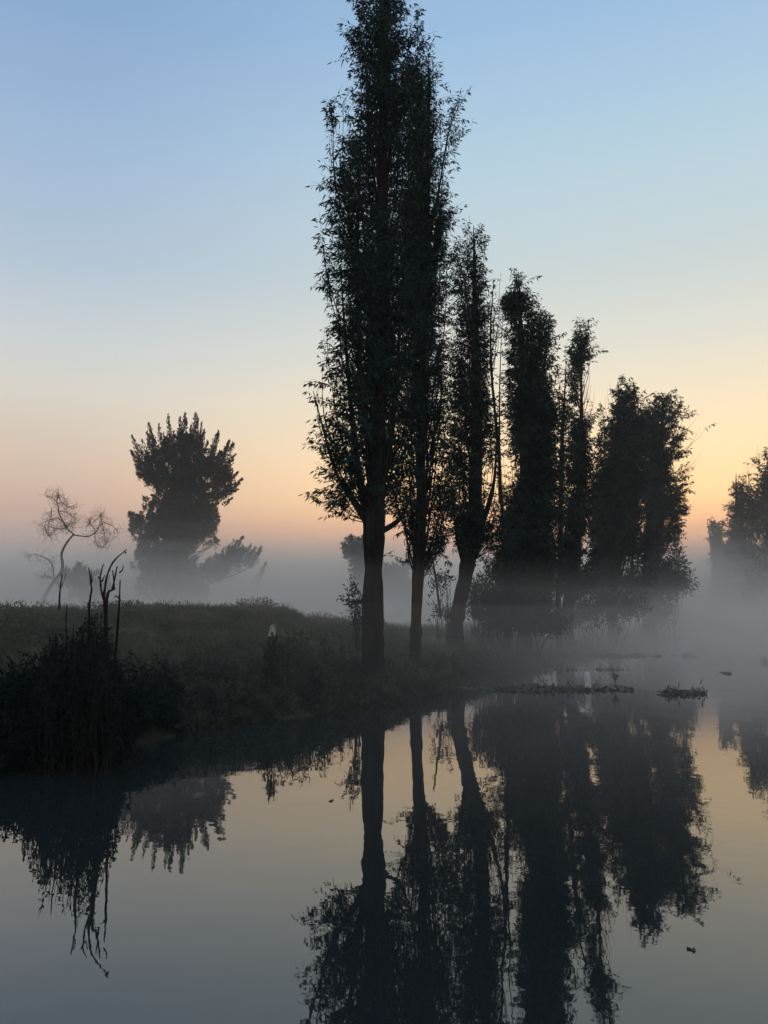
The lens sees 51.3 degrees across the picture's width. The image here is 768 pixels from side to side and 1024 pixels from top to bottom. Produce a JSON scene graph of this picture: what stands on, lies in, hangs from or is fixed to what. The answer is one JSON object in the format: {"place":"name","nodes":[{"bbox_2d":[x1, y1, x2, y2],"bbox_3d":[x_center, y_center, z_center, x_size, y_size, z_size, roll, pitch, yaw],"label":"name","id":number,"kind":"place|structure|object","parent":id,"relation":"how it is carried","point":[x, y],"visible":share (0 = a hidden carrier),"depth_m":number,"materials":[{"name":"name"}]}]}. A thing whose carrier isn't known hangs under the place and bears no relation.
{"place":"outdoors","nodes":[
{"label":"outdoors","id":0,"kind":"place"},
{"bbox_2d":[0,625,767,1023],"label":"water","id":1,"kind":"structure","parent":0,"point":[456,855],"depth_m":4.86,"materials":[{"name":"grey liquid"}]},
{"bbox_2d":[458,679,633,691],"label":"floating plants","id":2,"kind":"object","parent":1,"relation":"on","point":[534,687],"visible":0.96,"depth_m":15.99,"materials":[{"name":"green plant"}]},
{"bbox_2d":[542,662,628,670],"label":"floating plants","id":3,"kind":"object","parent":1,"relation":"on","point":[560,668],"visible":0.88,"depth_m":21.88,"materials":[{"name":"green plant"}]},
{"bbox_2d":[584,672,590,687],"bbox_3d":[4.077,3.499,15.976,0.143,0.599,0.138,0,-7,0],"label":"post","id":4,"kind":"object","parent":1,"relation":"in","point":[587,680],"visible":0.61,"depth_m":15.95,"materials":[{"name":"grey wood"}]},
{"bbox_2d":[657,678,707,694],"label":"floating plants","id":5,"kind":"object","parent":1,"relation":"on","point":[670,690],"visible":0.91,"depth_m":15.21,"materials":[{"name":"green plant"}]},
{"bbox_2d":[0,596,767,770],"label":"ground","id":6,"kind":"structure","parent":0,"point":[689,626],"depth_m":14.95,"materials":[{"name":"green plant"}]},
{"bbox_2d":[0,643,54,777],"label":"edge weeds","id":7,"kind":"object","parent":6,"relation":"on","point":[11,694],"visible":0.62,"depth_m":8.20,"materials":[{"name":"green plant"}]},
{"bbox_2d":[58,572,65,609],"bbox_3d":[-4.610,1.127,11.449,0.084,0.536,0.031,0,-7,0],"label":"stake","id":8,"kind":"object","parent":6,"relation":"on","point":[60,590],"visible":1,"depth_m":11.45,"materials":[{"name":"brown wood"}]},
{"bbox_2d":[0,549,141,784],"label":"woody bush","id":9,"kind":"object","parent":6,"relation":"on","point":[88,698],"visible":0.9,"depth_m":8.01,"materials":[{"name":"green plant"}]},
{"bbox_2d":[21,485,121,606],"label":"bare tree","id":10,"kind":"object","parent":6,"relation":"on","point":[52,583],"visible":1,"depth_m":56.23,"materials":[{"name":"plant"}]},
{"bbox_2d":[56,559,115,610],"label":"misty bush","id":11,"kind":"object","parent":6,"relation":"on","point":[80,584],"visible":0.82,"depth_m":59.29,"materials":[{"name":"plant"}]},
{"bbox_2d":[104,650,189,738],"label":"edge weeds","id":12,"kind":"object","parent":6,"relation":"on","point":[143,699],"visible":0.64,"depth_m":10.09,"materials":[{"name":"green plant"}]},
{"bbox_2d":[127,411,267,604],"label":"cypress tree","id":13,"kind":"object","parent":6,"relation":"on","point":[177,515],"visible":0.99,"depth_m":64.77,"materials":[{"name":"green plant"}]},
{"bbox_2d":[173,639,295,734],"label":"edge weeds","id":14,"kind":"object","parent":6,"relation":"on","point":[231,675],"visible":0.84,"depth_m":11.48,"materials":[{"name":"green plant"}]},
{"bbox_2d":[255,627,302,693],"bbox_3d":[-1.604,2.305,12.215,0.733,1.082,0.636,2,-7,-13],"label":"weed clump","id":15,"kind":"object","parent":6,"relation":"on","point":[268,667],"visible":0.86,"depth_m":12.17,"materials":[{"name":"green plant"}]},
{"bbox_2d":[265,627,366,714],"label":"edge weeds","id":16,"kind":"object","parent":6,"relation":"on","point":[312,703],"visible":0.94,"depth_m":12.84,"materials":[{"name":"green plant"}]},
{"bbox_2d":[268,625,275,635],"bbox_3d":[-1.774,1.915,12.766,0.144,0.220,0.052,3,-8,-19],"label":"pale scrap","id":17,"kind":"object","parent":16,"relation":"in","point":[273,631],"visible":0.77,"depth_m":12.76,"materials":[{"name":"grey"}]},
{"bbox_2d":[336,573,362,659],"bbox_3d":[-0.569,2.190,16.101,0.643,1.933,0.793,5,-9,-36],"label":"sapling","id":18,"kind":"object","parent":6,"relation":"on","point":[356,603],"visible":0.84,"depth_m":16.06,"materials":[{"name":"green plant"}]},
{"bbox_2d":[340,534,383,615],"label":"misty tree","id":19,"kind":"object","parent":6,"relation":"on","point":[353,551],"visible":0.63,"depth_m":59.63,"materials":[{"name":"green plant"}]},
{"bbox_2d":[299,0,460,683],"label":"willow tree","id":20,"kind":"object","parent":6,"relation":"on","point":[376,384],"visible":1,"depth_m":15.05,"materials":[{"name":"green plant"}]},
{"bbox_2d":[356,652,441,707],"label":"edge weeds","id":21,"kind":"object","parent":6,"relation":"on","point":[419,690],"visible":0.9,"depth_m":14.49,"materials":[{"name":"green plant"}]},
{"bbox_2d":[382,561,424,623],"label":"misty tree","id":22,"kind":"object","parent":6,"relation":"on","point":[397,588],"visible":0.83,"depth_m":63.26,"materials":[{"name":"plant"}]},
{"bbox_2d":[383,50,478,664],"bbox_3d":[0.991,-3.651,17.583,2.472,14.057,2.408,0,-7,0],"label":"willow tree","id":23,"kind":"object","parent":6,"relation":"on","point":[418,521],"visible":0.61,"depth_m":17.33,"materials":[{"name":"green plant"}]},
{"bbox_2d":[431,556,441,615],"bbox_3d":[1.432,2.035,21.918,0.301,1.709,0.068,0,-7,0],"label":"pole","id":24,"kind":"object","parent":6,"relation":"on","point":[437,591],"visible":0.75,"depth_m":21.89,"materials":[{"name":"brown wood"}]},
{"bbox_2d":[427,594,452,642],"bbox_3d":[1.644,2.934,21.720,0.788,1.475,0.925,6,-9,-38],"label":"shrub","id":25,"kind":"object","parent":6,"relation":"on","point":[440,610],"visible":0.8,"depth_m":21.78,"materials":[{"name":"green plant"}]},
{"bbox_2d":[427,562,455,640],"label":"sapling","id":26,"kind":"object","parent":6,"relation":"on","point":[450,578],"visible":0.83,"depth_m":23.89,"materials":[{"name":"green plant"}]},
{"bbox_2d":[429,644,523,692],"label":"edge weeds","id":27,"kind":"object","parent":6,"relation":"on","point":[474,665],"visible":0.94,"depth_m":18.64,"materials":[{"name":"green plant"}]},
{"bbox_2d":[433,220,525,649],"bbox_3d":[2.461,-2.272,21.596,2.465,11.914,2.546,6,-9,-38],"label":"willow tree","id":28,"kind":"object","parent":6,"relation":"on","point":[472,526],"visible":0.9,"depth_m":21.24,"materials":[{"name":"green plant"}]},
{"bbox_2d":[466,567,515,652],"bbox_3d":[2.915,2.807,22.842,1.776,2.540,1.245,0,-7,0],"label":"shrub","id":29,"kind":"object","parent":6,"relation":"on","point":[489,601],"visible":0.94,"depth_m":22.75,"materials":[{"name":"green plant"}]},
{"bbox_2d":[466,554,536,652],"bbox_3d":[3.420,2.624,23.330,2.022,3.164,1.511,-3,-8,21],"label":"shrub","id":30,"kind":"object","parent":6,"relation":"on","point":[513,615],"visible":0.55,"depth_m":23.22,"materials":[{"name":"green plant"}]},
{"bbox_2d":[485,275,524,650],"bbox_3d":[3.617,-1.661,24.420,1.315,11.946,1.082,-4,-8,29],"label":"willow tree","id":31,"kind":"object","parent":6,"relation":"on","point":[500,487],"visible":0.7,"depth_m":24.42,"materials":[{"name":"green plant"}]},
{"bbox_2d":[479,267,572,648],"bbox_3d":[4.763,-1.925,26.353,3.087,12.976,2.795,6,-10,-40],"label":"willow tree","id":32,"kind":"object","parent":6,"relation":"on","point":[533,415],"visible":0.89,"depth_m":25.93,"materials":[{"name":"green plant"}]},
{"bbox_2d":[493,581,575,663],"bbox_3d":[4.585,3.438,24.726,2.899,2.673,1.756,0,-7,0],"label":"shrub","id":33,"kind":"object","parent":6,"relation":"on","point":[553,622],"visible":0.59,"depth_m":24.63,"materials":[{"name":"green plant"}]},
{"bbox_2d":[552,355,587,650],"bbox_3d":[6.640,-0.417,28.920,1.677,11.043,2.095,-2,-8,17],"label":"willow tree","id":34,"kind":"object","parent":6,"relation":"on","point":[568,448],"visible":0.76,"depth_m":28.71,"materials":[{"name":"green plant"}]},
{"bbox_2d":[553,317,607,649],"bbox_3d":[7.352,-1.245,30.352,2.242,12.843,2.242,5,-9,-35],"label":"willow tree","id":35,"kind":"object","parent":6,"relation":"on","point":[586,582],"visible":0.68,"depth_m":30.08,"materials":[{"name":"green plant"}]},
{"bbox_2d":[573,583,652,652],"bbox_3d":[8.757,4.260,31.744,3.928,2.918,2.119,0,-7,0],"label":"shrub","id":36,"kind":"object","parent":6,"relation":"on","point":[600,605],"visible":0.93,"depth_m":31.61,"materials":[{"name":"green plant"}]},
{"bbox_2d":[585,374,667,642],"bbox_3d":[11.033,-0.254,37.447,3.991,12.772,4.131,0,-7,0],"label":"willow tree","id":37,"kind":"object","parent":6,"relation":"on","point":[617,533],"visible":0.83,"depth_m":36.84,"materials":[{"name":"green plant"}]},
{"bbox_2d":[621,548,699,643],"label":"willow shrub","id":38,"kind":"object","parent":6,"relation":"on","point":[672,582],"visible":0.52,"depth_m":40.94,"materials":[{"name":"green plant"}]},
{"bbox_2d":[668,521,686,641],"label":"sapling","id":39,"kind":"object","parent":6,"relation":"on","point":[677,541],"visible":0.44,"depth_m":43.90,"materials":[{"name":"green plant"}]},
{"bbox_2d":[639,389,716,642],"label":"willow tree","id":40,"kind":"object","parent":6,"relation":"on","point":[664,502],"visible":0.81,"depth_m":42.10,"materials":[{"name":"green plant"}]},
{"bbox_2d":[703,517,732,631],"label":"willow tree","id":41,"kind":"object","parent":6,"relation":"on","point":[717,603],"visible":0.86,"depth_m":69.60,"materials":[{"name":"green plant"}]},
{"bbox_2d":[719,466,762,632],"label":"willow tree","id":42,"kind":"object","parent":6,"relation":"on","point":[733,550],"visible":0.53,"depth_m":65.75,"materials":[{"name":"green plant"}]},
{"bbox_2d":[730,554,767,634],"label":"willow shrub","id":43,"kind":"object","parent":6,"relation":"on","point":[748,597],"visible":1,"depth_m":57.59,"materials":[{"name":"green plant"}]},
{"bbox_2d":[733,446,767,630],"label":"willow tree","id":44,"kind":"object","parent":6,"relation":"on","point":[757,512],"visible":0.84,"depth_m":62.22,"materials":[{"name":"green plant"}]},
{"bbox_2d":[0,0,767,616],"label":"sky","id":45,"kind":"structure","parent":0,"point":[159,158],"materials":[{"name":"blue"}]},
{"bbox_2d":[579,553,763,618],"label":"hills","id":46,"kind":"structure","parent":0,"point":[693,606],"depth_m":203.63,"materials":[{"name":"grey"}]}
]}

